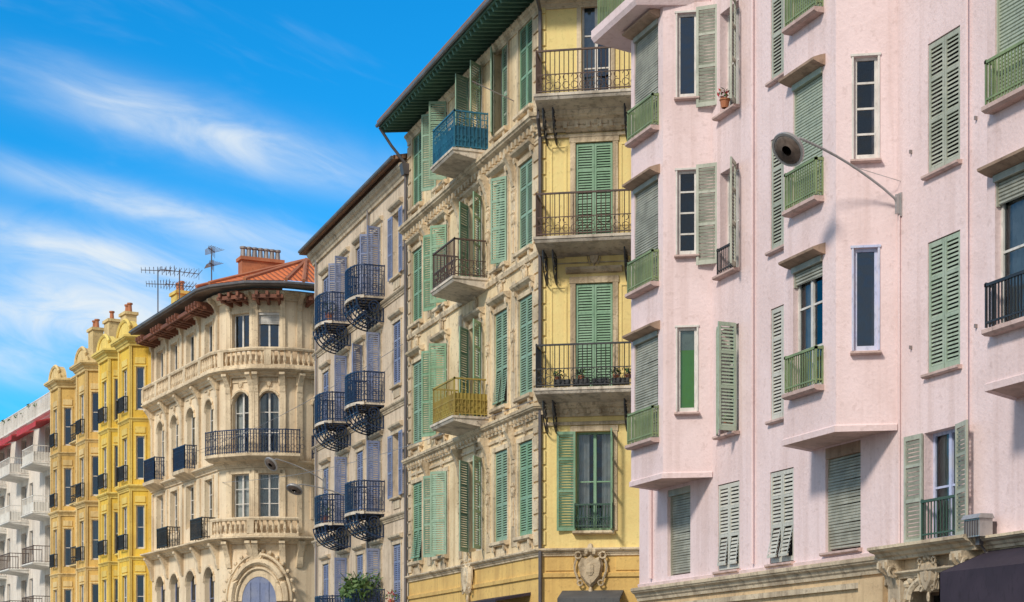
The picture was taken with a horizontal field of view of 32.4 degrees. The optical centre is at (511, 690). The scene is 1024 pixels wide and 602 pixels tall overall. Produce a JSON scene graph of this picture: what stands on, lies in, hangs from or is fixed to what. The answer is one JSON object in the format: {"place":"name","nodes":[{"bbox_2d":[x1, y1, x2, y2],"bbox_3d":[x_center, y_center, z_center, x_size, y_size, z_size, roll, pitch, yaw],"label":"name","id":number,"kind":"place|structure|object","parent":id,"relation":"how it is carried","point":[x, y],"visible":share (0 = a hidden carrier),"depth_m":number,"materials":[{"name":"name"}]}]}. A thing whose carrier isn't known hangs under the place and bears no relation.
{"place":"outdoors","nodes":[
{"label":"outdoors","id":0,"kind":"place"},
{"bbox_2d":[0,411,49,601],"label":"white balcony apartment building","id":1,"kind":"structure","parent":0,"point":[39,481],"depth_m":107.81,"materials":[{"name":"white paint"}]},
{"bbox_2d":[1,402,41,424],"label":"terrace plants","id":2,"kind":"object","parent":1,"relation":"on","point":[21,413],"visible":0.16,"depth_m":105.90,"materials":[{"name":"green plant"}]},
{"bbox_2d":[0,392,49,580],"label":"white balcony apartment building trim","id":3,"kind":"structure","parent":1,"relation":"attached to","point":[10,472],"depth_m":106.75,"materials":[{"name":"white paint"}]},
{"bbox_2d":[0,418,49,449],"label":"awning","id":4,"kind":"object","parent":1,"relation":"attached to","point":[22,432],"visible":0.95,"depth_m":104.42,"materials":[{"name":"red fabric"}]},
{"bbox_2d":[3,428,49,601],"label":"white balcony apartment building frame","id":5,"kind":"object","parent":1,"relation":"attached to","point":[25,534],"visible":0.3,"depth_m":109.39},
{"bbox_2d":[0,545,49,601],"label":"balcony railings","id":6,"kind":"object","parent":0,"point":[8,561],"visible":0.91,"depth_m":103.96,"materials":[{"name":"grey metal"}]},
{"bbox_2d":[49,393,97,601],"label":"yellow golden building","id":7,"kind":"structure","parent":0,"point":[67,494],"depth_m":95.85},
{"bbox_2d":[98,368,142,601],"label":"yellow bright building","id":8,"kind":"structure","parent":0,"point":[140,475],"depth_m":85.83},
{"bbox_2d":[0,0,483,421],"label":"sky","id":9,"kind":"structure","parent":0,"point":[135,135],"materials":[{"name":"blue"}]},
{"bbox_2d":[193,393,313,518],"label":"window frames","id":10,"kind":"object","parent":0,"point":[274,498],"visible":0.15,"depth_m":75.36,"materials":[{"name":"white wood"}]},
{"bbox_2d":[307,159,407,601],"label":"beige apartment building","id":11,"kind":"structure","parent":0,"point":[396,526],"depth_m":61.10,"materials":[{"name":"beige paint"}]},
{"bbox_2d":[315,210,368,595],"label":"grey beige apartment building pipe","id":12,"kind":"object","parent":11,"relation":"in","point":[315,430],"visible":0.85,"depth_m":68.69,"materials":[{"name":"grey metal"}]},
{"bbox_2d":[298,156,392,253],"bbox_3d":[-6.139,-17.280,63.239,0.120,0.120,13.150,0,0,-20],"label":"gutter","id":13,"kind":"object","parent":11,"relation":"attached to","point":[353,196],"visible":1,"depth_m":62.18,"materials":[{"name":"metal"}]},
{"bbox_2d":[314,294,384,528],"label":"balcony slabs","id":14,"kind":"structure","parent":11,"relation":"attached to","point":[350,405],"depth_m":60.69,"materials":[{"name":"grey concrete"}]},
{"bbox_2d":[299,153,406,255],"bbox_3d":[-0.915,-17.910,65.231,11.100,1.380,13.380,0,0,-20],"label":"roof eave","id":15,"kind":"object","parent":11,"relation":"on","point":[368,188],"visible":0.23,"depth_m":62.19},
{"bbox_2d":[324,205,401,601],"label":"window shutters","id":16,"kind":"object","parent":11,"relation":"attached to","point":[340,565],"visible":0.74,"depth_m":60.22,"materials":[{"name":"blue wood"}]},
{"bbox_2d":[362,293,399,597],"bbox_3d":[-4.990,-9.140,63.152,0.620,13.420,10.620,0,0,-20],"label":"dark beige apartment building interior","id":17,"kind":"object","parent":11,"relation":"on","point":[362,455],"visible":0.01,"depth_m":58.87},
{"bbox_2d":[362,350,362,400],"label":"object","id":18,"kind":"object","parent":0,"point":[362,372],"visible":0.03,"depth_m":63.28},
{"bbox_2d":[407,555,638,601],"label":"ground floor facade","id":19,"kind":"object","parent":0,"point":[521,577],"visible":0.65,"depth_m":46.75,"materials":[{"name":"yellow paint"}]},
{"bbox_2d":[471,592,530,601],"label":"shop awning","id":20,"kind":"object","parent":19,"relation":"attached to","point":[495,599],"visible":1,"depth_m":46.54,"materials":[{"name":"grey fabric"}]},
{"bbox_2d":[505,54,610,527],"bbox_3d":[0.324,-10.960,50.150,1.513,13.880,9.530,0,0,-20],"label":"yellow white corner apartment building curtain","id":21,"kind":"object","parent":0,"point":[584,466],"visible":0.12,"depth_m":46.06,"materials":[{"name":"fabric"}]},
{"bbox_2d":[535,7,630,433],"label":"yellow corner apartment building","id":22,"kind":"structure","parent":0,"point":[594,381],"depth_m":45.23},
{"bbox_2d":[541,5,638,547],"bbox_3d":[5.933,-10.950,47.112,10.622,14.800,1.434,0,0,-20],"label":"yellow corner apartment building plaster","id":23,"kind":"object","parent":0,"point":[559,28],"visible":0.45,"depth_m":45.85,"materials":[{"name":"yellow paint"}]},
{"bbox_2d":[574,502,612,528],"bbox_3d":[2.139,-4.530,45.662,1.056,0.660,0.606,0,0,-20],"label":"balcony railing","id":24,"kind":"object","parent":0,"point":[588,517],"visible":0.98,"depth_m":45.60,"materials":[{"name":"green metal"}]},
{"bbox_2d":[639,574,887,601],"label":"ground floor facade","id":25,"kind":"object","parent":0,"point":[872,588],"visible":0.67,"depth_m":32.27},
{"bbox_2d":[630,530,1023,601],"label":"cornice","id":26,"kind":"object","parent":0,"point":[909,571],"visible":0.73,"depth_m":29.91,"materials":[{"name":"beige stone"}]},
{"bbox_2d":[680,17,1023,601],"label":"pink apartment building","id":27,"kind":"structure","parent":0,"point":[865,298],"depth_m":30.13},
{"bbox_2d":[931,592,938,601],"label":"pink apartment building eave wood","id":28,"kind":"object","parent":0,"point":[933,594],"visible":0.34,"depth_m":29.66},
{"bbox_2d":[920,494,954,538],"bbox_3d":[6.953,-2.830,28.672,0.044,0.660,1.014,0,0,-20],"label":"balcony railing","id":29,"kind":"object","parent":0,"point":[937,499],"visible":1,"depth_m":28.70,"materials":[{"name":"green metal"}]},
{"label":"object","id":30,"kind":"object","parent":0,"visible":0},
{"bbox_2d":[52,371,97,601],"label":"building facade","id":31,"kind":"object","parent":30,"relation":"on","point":[67,393],"visible":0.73,"depth_m":97.40,"materials":[{"name":"yellow paint"}]},
{"bbox_2d":[55,392,97,601],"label":"golden yellow building white frame","id":32,"kind":"object","parent":31,"relation":"on","point":[82,496],"visible":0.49,"depth_m":93.31,"materials":[{"name":"paint"}]},
{"bbox_2d":[44,311,138,601],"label":"yellow golden building trim","id":33,"kind":"structure","parent":31,"relation":"attached to","point":[84,361],"depth_m":96.46,"materials":[{"name":"yellow paint"}]},
{"bbox_2d":[92,303,132,326],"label":"chimney pots","id":34,"kind":"object","parent":31,"relation":"on","point":[128,306],"visible":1,"depth_m":96.50,"materials":[{"name":"orange ceramic"}]},
{"bbox_2d":[101,346,151,601],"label":"yellow bright building plaster","id":35,"kind":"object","parent":30,"relation":"on","point":[139,351],"visible":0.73,"depth_m":86.13,"materials":[{"name":"yellow paint"}]},
{"bbox_2d":[104,367,143,601],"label":"bright yellow building white frame","id":36,"kind":"object","parent":35,"relation":"in","point":[124,481],"visible":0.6,"depth_m":85.91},
{"bbox_2d":[91,290,189,601],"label":"yellow bright building trim","id":37,"kind":"structure","parent":35,"relation":"attached to","point":[109,348],"depth_m":86.25,"materials":[{"name":"yellow paint"}]},
{"bbox_2d":[175,281,184,289],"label":"chimney pots","id":38,"kind":"object","parent":35,"relation":"on","point":[182,283],"visible":0.62,"depth_m":85.60,"materials":[{"name":"ceramic"}]},
{"bbox_2d":[162,393,272,601],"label":"dark cream rounded corner building interior","id":39,"kind":"object","parent":30,"relation":"on","point":[246,426],"visible":0.12,"depth_m":77.82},
{"bbox_2d":[152,301,313,601],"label":"cream rounded corner building sand plaster","id":40,"kind":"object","parent":30,"relation":"on","point":[302,584],"visible":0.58,"depth_m":75.85,"materials":[{"name":"beige paint"}]},
{"bbox_2d":[156,516,214,548],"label":"balcony railings","id":41,"kind":"object","parent":40,"relation":"on","point":[196,527],"visible":0.91,"depth_m":77.94,"materials":[{"name":"black metal"}]},
{"bbox_2d":[161,577,276,601],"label":"arched windows","id":42,"kind":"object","parent":40,"relation":"attached to","point":[258,589],"visible":0.48,"depth_m":74.94,"materials":[{"name":"blue glass"}]},
{"bbox_2d":[130,283,313,347],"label":"cream rounded corner building eave","id":43,"kind":"object","parent":40,"relation":"attached to","point":[183,320],"depth_m":76.67,"materials":[{"name":"brown wood"}]},
{"bbox_2d":[128,280,313,333],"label":"cream rounded corner building zinc gutter","id":44,"kind":"object","parent":43,"relation":"attached to","point":[217,285],"visible":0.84,"depth_m":74.38,"materials":[{"name":"grey metal"}]},
{"bbox_2d":[131,261,313,329],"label":"tiled roof","id":45,"kind":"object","parent":40,"relation":"on","point":[281,274],"visible":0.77,"depth_m":75.50,"materials":[{"name":"orange tile"}]},
{"bbox_2d":[141,265,174,312],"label":"tv aerial","id":46,"kind":"object","parent":45,"relation":"attached to","point":[149,270],"visible":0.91,"depth_m":84.30,"materials":[{"name":"grey metal"}]},
{"bbox_2d":[159,267,201,298],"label":"tv aerial","id":47,"kind":"object","parent":45,"relation":"attached to","point":[179,285],"visible":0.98,"depth_m":83.22,"materials":[{"name":"grey metal"}]},
{"bbox_2d":[204,245,222,279],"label":"tv aerial","id":48,"kind":"object","parent":45,"relation":"attached to","point":[211,252],"visible":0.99,"depth_m":80.34,"materials":[{"name":"grey metal"}]},
{"bbox_2d":[195,255,310,290],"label":"tiled roof","id":49,"kind":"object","parent":45,"relation":"on","point":[253,266],"visible":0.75,"depth_m":78.43,"materials":[{"name":"tile"}]},
{"bbox_2d":[240,246,280,259],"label":"chimney pots","id":50,"kind":"object","parent":49,"relation":"on","point":[260,252],"visible":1,"depth_m":79.82,"materials":[{"name":"beige ceramic"}]},
{"bbox_2d":[140,290,313,601],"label":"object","id":51,"kind":"structure","parent":40,"relation":"attached to","point":[194,377],"depth_m":75.20,"materials":[{"name":"beige stone"}]},
{"bbox_2d":[144,428,313,481],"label":"balcony railings","id":52,"kind":"object","parent":40,"relation":"on","point":[179,461],"visible":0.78,"depth_m":74.91,"materials":[{"name":"black metal"}]},
{"bbox_2d":[161,312,313,531],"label":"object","id":53,"kind":"object","parent":40,"relation":"in","point":[266,318],"visible":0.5,"depth_m":75.42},
{"bbox_2d":[162,315,313,376],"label":"cream rounded corner building dark glass","id":54,"kind":"object","parent":53,"relation":"in","point":[264,335],"visible":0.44,"depth_m":75.35,"materials":[{"name":"black glass"}]},
{"bbox_2d":[378,0,541,601],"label":"drainpipes","id":55,"kind":"object","parent":30,"relation":"on","point":[404,168],"depth_m":45.84,"materials":[{"name":"metal"}]},
{"bbox_2d":[408,3,537,575],"bbox_3d":[3.902,-8.400,52.727,10.600,20.000,13.375,0,0,-20],"label":"building facade","id":56,"kind":"object","parent":30,"relation":"on","point":[451,321],"visible":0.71,"depth_m":50.10,"materials":[{"name":"beige paint"}]},
{"bbox_2d":[379,0,533,132],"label":"yellow green corner apartment building eave","id":57,"kind":"object","parent":56,"relation":"attached to","point":[486,29],"visible":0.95,"depth_m":50.65,"materials":[{"name":"wood"}]},
{"bbox_2d":[377,0,485,121],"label":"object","id":58,"kind":"object","parent":57,"relation":"on","point":[465,22],"visible":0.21,"depth_m":51.07,"materials":[{"name":"metal"}]},
{"bbox_2d":[375,0,491,127],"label":"yellow corner apartment building zinc gutter","id":59,"kind":"object","parent":57,"relation":"attached to","point":[478,12],"visible":0.65,"depth_m":50.84,"materials":[{"name":"metal"}]},
{"bbox_2d":[414,45,531,557],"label":"window shutters","id":60,"kind":"object","parent":56,"relation":"attached to","point":[432,483],"visible":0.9,"depth_m":49.91,"materials":[{"name":"wood"}]},
{"bbox_2d":[411,19,612,560],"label":"window shutters","id":61,"kind":"object","parent":56,"relation":"attached to","point":[433,365],"visible":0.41,"depth_m":46.80,"materials":[{"name":"green wood"}]},
{"bbox_2d":[398,0,638,601],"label":"yellow corner apartment building cream trim","id":62,"kind":"structure","parent":56,"relation":"attached to","point":[507,149],"depth_m":47.85,"materials":[{"name":"beige stone"}]},
{"bbox_2d":[443,7,609,550],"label":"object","id":63,"kind":"object","parent":56,"relation":"attached to","point":[583,36],"visible":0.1,"depth_m":50.83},
{"bbox_2d":[430,88,630,435],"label":"balcony slabs","id":64,"kind":"structure","parent":56,"relation":"attached to","point":[453,162],"depth_m":45.28,"materials":[{"name":"beige stone"}]},
{"bbox_2d":[432,109,487,163],"bbox_3d":[-1.397,-15.795,50.599,1.230,1.090,2.014,0,0,-20],"label":"balcony railing","id":65,"kind":"object","parent":64,"relation":"on","point":[465,136],"visible":0.8,"depth_m":49.74,"materials":[{"name":"blue metal"}]},
{"bbox_2d":[432,376,487,423],"bbox_3d":[-1.397,-8.275,50.599,1.230,1.090,2.014,0,0,-20],"label":"balcony railing","id":66,"kind":"object","parent":64,"relation":"on","point":[456,403],"visible":0.87,"depth_m":49.75,"materials":[{"name":"yellow metal"}]},
{"bbox_2d":[432,46,630,288],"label":"balcony railings","id":67,"kind":"object","parent":64,"relation":"on","point":[450,269],"visible":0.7,"depth_m":44.96,"materials":[{"name":"black metal"}]},
{"bbox_2d":[420,24,609,556],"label":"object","id":68,"kind":"object","parent":30,"relation":"on","point":[591,470],"visible":0.06,"depth_m":46.52,"materials":[{"name":"green wood"}]},
{"bbox_2d":[222,400,532,482],"bbox_3d":[-6.054,-8.292,61.222,0.014,1.431,32.868,0,0,-24],"label":"overhead cable","id":69,"kind":"object","parent":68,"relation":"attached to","point":[387,452],"visible":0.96,"depth_m":56.51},
{"bbox_2d":[553,369,562,379],"bbox_3d":[1.188,-8.082,45.096,0.293,0.304,0.277,0,0,-20],"label":"potted plant","id":70,"kind":"object","parent":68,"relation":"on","point":[556,378],"visible":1,"depth_m":45.04,"materials":[{"name":"green plant"}]},
{"bbox_2d":[578,370,584,378],"bbox_3d":[1.766,-8.083,44.959,0.289,0.307,0.297,0,0,-20],"label":"potted plant","id":71,"kind":"object","parent":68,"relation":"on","point":[581,374],"visible":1,"depth_m":44.93,"materials":[{"name":"green plant"}]},
{"bbox_2d":[557,590,623,601],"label":"shop awning","id":72,"kind":"object","parent":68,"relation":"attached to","point":[592,596],"visible":1,"depth_m":45.06,"materials":[{"name":"grey fabric"}]},
{"bbox_2d":[611,367,620,377],"bbox_3d":[2.663,-8.089,44.864,0.286,0.317,0.338,0,0,-20],"label":"potted plant","id":73,"kind":"object","parent":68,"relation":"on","point":[617,370],"visible":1,"depth_m":44.79,"materials":[{"name":"green plant"}]},
{"bbox_2d":[622,368,630,377],"bbox_3d":[2.951,-8.091,44.779,0.253,0.321,0.308,0,0,-20],"label":"potted plant","id":74,"kind":"object","parent":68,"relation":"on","point":[626,369],"visible":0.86,"depth_m":44.73,"materials":[{"name":"green plant"}]},
{"bbox_2d":[591,0,1023,586],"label":"pink apartment building plaster","id":75,"kind":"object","parent":30,"relation":"on","point":[893,392],"visible":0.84,"depth_m":30.47,"materials":[{"name":"pink paint"}]},
{"bbox_2d":[680,350,693,407],"bbox_3d":[3.663,-6.450,36.743,0.347,1.300,0.199,0,0,-20],"label":"window shutter","id":76,"kind":"object","parent":75,"relation":"attached to","point":[686,378],"visible":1,"depth_m":36.74,"materials":[{"name":"green wood"}]},
{"bbox_2d":[717,87,729,108],"bbox_3d":[4.315,-12.027,35.711,0.337,0.415,0.298,0,0,42],"label":"potted plant","id":77,"kind":"object","parent":75,"relation":"on","point":[724,101],"visible":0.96,"depth_m":35.67,"materials":[{"name":"orange plant"}]},
{"bbox_2d":[717,305,793,570],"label":"window shutters","id":78,"kind":"object","parent":75,"relation":"on","point":[781,525],"visible":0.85,"depth_m":34.05,"materials":[{"name":"wood"}]},
{"bbox_2d":[597,0,1023,443],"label":"balcony railings","id":79,"kind":"object","parent":75,"relation":"on","point":[790,16],"visible":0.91,"depth_m":31.34,"materials":[{"name":"green metal"}]},
{"bbox_2d":[622,8,1023,459],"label":"pink apartment building hood render","id":80,"kind":"object","parent":75,"relation":"attached to","point":[816,62],"visible":1,"depth_m":31.34,"materials":[{"name":"pink paint"}]},
{"bbox_2d":[625,6,1023,574],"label":"pink apartment building trim","id":81,"kind":"structure","parent":75,"relation":"attached to","point":[1015,390],"depth_m":31.16,"materials":[{"name":"pink paint"}]},
{"bbox_2d":[633,18,1023,575],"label":"roller shutters","id":82,"kind":"object","parent":75,"relation":"on","point":[645,41],"visible":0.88,"depth_m":37.20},
{"bbox_2d":[696,0,967,542],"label":"window shutters","id":83,"kind":"object","parent":75,"relation":"attached to","point":[942,115],"visible":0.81,"depth_m":33.75,"materials":[{"name":"wood"}]},
{"bbox_2d":[772,132,901,216],"bbox_3d":[5.465,-8.619,29.449,2.386,1.179,0.498,0,0,-20],"label":"street lamp","id":84,"kind":"object","parent":75,"relation":"attached to","point":[788,148],"visible":1,"depth_m":29.16,"materials":[{"name":"grey metal"}]},
{"bbox_2d":[716,231,959,435],"bbox_3d":[5.529,-6.305,32.145,0.428,2.170,8.496,0,0,-21],"label":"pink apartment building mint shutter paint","id":85,"kind":"object","parent":75,"relation":"on","point":[945,314],"visible":1,"depth_m":28.94,"materials":[{"name":"wood"}]},
{"bbox_2d":[675,7,1023,431],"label":"pink apartment building white frame","id":86,"kind":"object","parent":75,"relation":"attached to","point":[876,154],"visible":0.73,"depth_m":35.83,"materials":[{"name":"wood"}]},
{"bbox_2d":[680,0,1023,349],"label":"window shutters","id":87,"kind":"object","parent":75,"relation":"attached to","point":[807,90],"visible":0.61,"depth_m":30.79,"materials":[{"name":"green wood"}]},
{"bbox_2d":[851,244,959,537],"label":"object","id":88,"kind":"object","parent":75,"relation":"attached to","point":[951,432],"visible":0.78,"depth_m":29.98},
{"bbox_2d":[909,116,977,348],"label":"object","id":89,"kind":"object","parent":75,"relation":"attached to","point":[910,152],"visible":1,"depth_m":27.77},
{"bbox_2d":[675,0,1023,574],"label":"pink dark apartment building interior","id":90,"kind":"object","parent":30,"relation":"on","point":[864,100],"visible":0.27,"depth_m":30.75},
{"bbox_2d":[733,16,1023,386],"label":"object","id":91,"kind":"object","parent":90,"relation":"attached to","point":[1015,230],"visible":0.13,"depth_m":25.87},
{"bbox_2d":[940,432,959,536],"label":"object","id":92,"kind":"object","parent":90,"relation":"attached to","point":[944,459],"visible":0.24,"depth_m":29.17,"materials":[{"name":"wood"}]},
{"bbox_2d":[961,513,996,552],"bbox_3d":[7.281,-2.406,27.360,0.400,0.648,0.460,0,0,-20],"label":"wall floodlight","id":93,"kind":"object","parent":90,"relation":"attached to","point":[977,526],"depth_m":27.20,"materials":[{"name":"white metal"}]},
{"bbox_2d":[939,546,1023,601],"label":"shop awning","id":94,"kind":"object","parent":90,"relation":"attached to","point":[994,576],"visible":1,"depth_m":26.23,"materials":[{"name":"fabric"}]},
{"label":"pavement","id":95,"kind":"structure","parent":0,"visible":0},
{"bbox_2d":[313,263,384,601],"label":"balcony railings","id":96,"kind":"object","parent":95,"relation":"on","point":[351,394],"visible":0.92,"depth_m":61.07,"materials":[{"name":"black metal"}]},
{"bbox_2d":[172,344,402,458],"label":"overhead cable","id":97,"kind":"object","parent":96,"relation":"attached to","point":[301,404],"visible":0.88,"depth_m":66.44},
{"bbox_2d":[264,457,325,487],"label":"street lamp","id":98,"kind":"object","parent":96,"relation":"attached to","point":[271,463],"visible":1,"depth_m":66.96,"materials":[{"name":"grey metal"}]},
{"bbox_2d":[286,483,344,495],"bbox_3d":[-6.934,-7.052,63.470,2.415,0.743,0.498,0,0,-20],"label":"street lamp","id":99,"kind":"object","parent":96,"relation":"attached to","point":[294,488],"visible":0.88,"depth_m":63.14,"materials":[{"name":"grey metal"}]},
{"bbox_2d":[321,504,331,522],"bbox_3d":[-6.893,-6.489,64.853,0.504,0.778,0.632,0,0,-8],"label":"potted plant","id":100,"kind":"object","parent":96,"relation":"on","point":[324,514],"visible":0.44,"depth_m":64.75,"materials":[{"name":"green plant"}]},
{"bbox_2d":[322,302,335,319],"bbox_3d":[-6.633,-13.831,64.206,0.589,0.822,0.541,0,0,35],"label":"potted plant","id":101,"kind":"object","parent":96,"relation":"on","point":[328,310],"visible":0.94,"depth_m":64.11,"materials":[{"name":"green plant"}]},
{"bbox_2d":[337,570,382,601],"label":"balcony plants","id":102,"kind":"object","parent":96,"relation":"on","point":[350,585],"visible":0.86,"depth_m":59.91,"materials":[{"name":"green plant"}]},
{"bbox_2d":[385,589,398,601],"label":"potted plant","id":103,"kind":"object","parent":96,"relation":"on","point":[392,596],"visible":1,"depth_m":58.26,"materials":[{"name":"pink plant"}]}
]}

